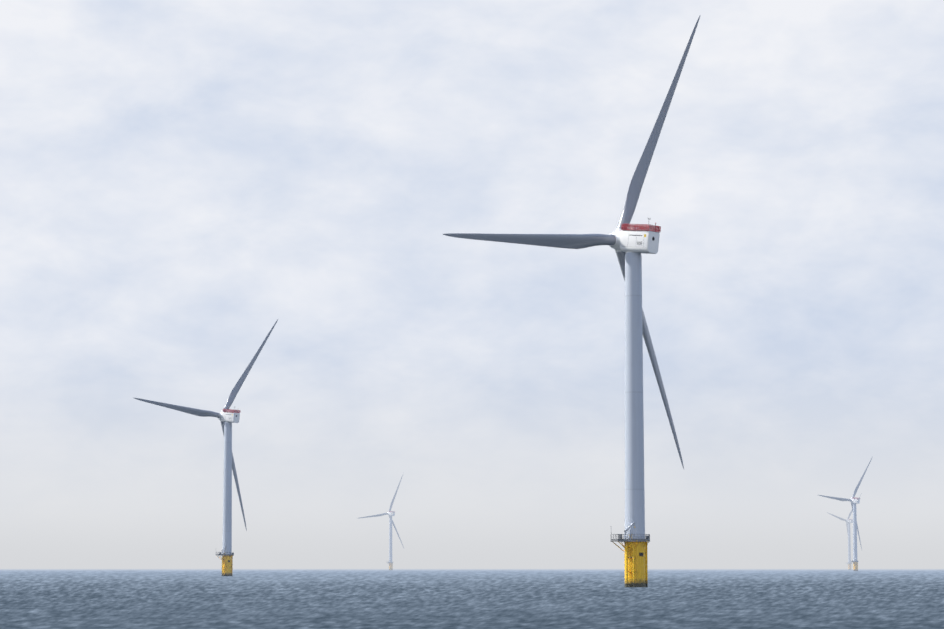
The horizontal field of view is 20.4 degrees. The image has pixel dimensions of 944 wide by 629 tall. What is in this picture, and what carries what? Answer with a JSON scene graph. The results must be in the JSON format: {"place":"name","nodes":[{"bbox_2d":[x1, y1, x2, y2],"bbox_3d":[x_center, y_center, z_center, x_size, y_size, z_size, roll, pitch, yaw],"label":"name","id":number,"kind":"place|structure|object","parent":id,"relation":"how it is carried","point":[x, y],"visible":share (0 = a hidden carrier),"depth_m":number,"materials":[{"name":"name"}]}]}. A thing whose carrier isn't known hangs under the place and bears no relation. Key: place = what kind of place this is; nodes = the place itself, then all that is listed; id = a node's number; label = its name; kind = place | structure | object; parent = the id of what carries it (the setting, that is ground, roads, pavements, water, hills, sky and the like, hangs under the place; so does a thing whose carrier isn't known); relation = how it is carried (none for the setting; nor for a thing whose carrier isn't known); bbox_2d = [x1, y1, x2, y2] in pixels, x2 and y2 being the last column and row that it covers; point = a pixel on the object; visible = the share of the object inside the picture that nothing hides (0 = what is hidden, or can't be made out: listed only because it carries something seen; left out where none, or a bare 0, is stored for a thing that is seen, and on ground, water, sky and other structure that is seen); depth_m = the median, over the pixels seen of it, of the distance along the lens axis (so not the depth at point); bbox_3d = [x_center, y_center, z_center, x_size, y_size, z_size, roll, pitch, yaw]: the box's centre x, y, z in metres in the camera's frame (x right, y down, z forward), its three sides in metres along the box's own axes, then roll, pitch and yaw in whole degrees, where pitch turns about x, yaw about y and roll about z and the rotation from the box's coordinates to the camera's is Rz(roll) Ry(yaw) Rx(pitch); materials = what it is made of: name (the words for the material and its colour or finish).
{"place":"outdoors","nodes":[
{"label":"outdoors","id":0,"kind":"place"},
{"bbox_2d":[0,567,943,628],"bbox_3d":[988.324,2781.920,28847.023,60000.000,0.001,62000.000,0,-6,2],"label":"sea","id":1,"kind":"structure","parent":0,"point":[461,598],"depth_m":355.70,"materials":[{"name":"liquid"}]},
{"bbox_2d":[134,320,277,575],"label":"wind turbine","id":2,"kind":"object","parent":1,"relation":"on","point":[226,417],"visible":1,"depth_m":1206.61,"materials":[{"name":"paint"}]},
{"bbox_2d":[360,475,403,569],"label":"wind turbine","id":3,"kind":"object","parent":1,"relation":"on","point":[390,513],"visible":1,"depth_m":3412.95,"materials":[{"name":"paint"}]},
{"bbox_2d":[443,16,699,586],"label":"wind turbine","id":4,"kind":"object","parent":1,"relation":"on","point":[627,242],"visible":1,"depth_m":553.84,"materials":[{"name":"paint"}]},
{"bbox_2d":[827,495,860,569],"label":"wind turbine","id":5,"kind":"object","parent":1,"relation":"on","point":[848,521],"visible":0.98,"depth_m":3964.14,"materials":[{"name":"paint"}]},
{"bbox_2d":[819,458,871,570],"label":"wind turbine","id":6,"kind":"object","parent":1,"relation":"on","point":[853,500],"visible":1,"depth_m":2746.24,"materials":[{"name":"paint"}]},
{"bbox_2d":[0,0,943,566],"label":"sky","id":7,"kind":"structure","parent":0,"point":[181,180],"materials":[{"name":"white"}]}
]}

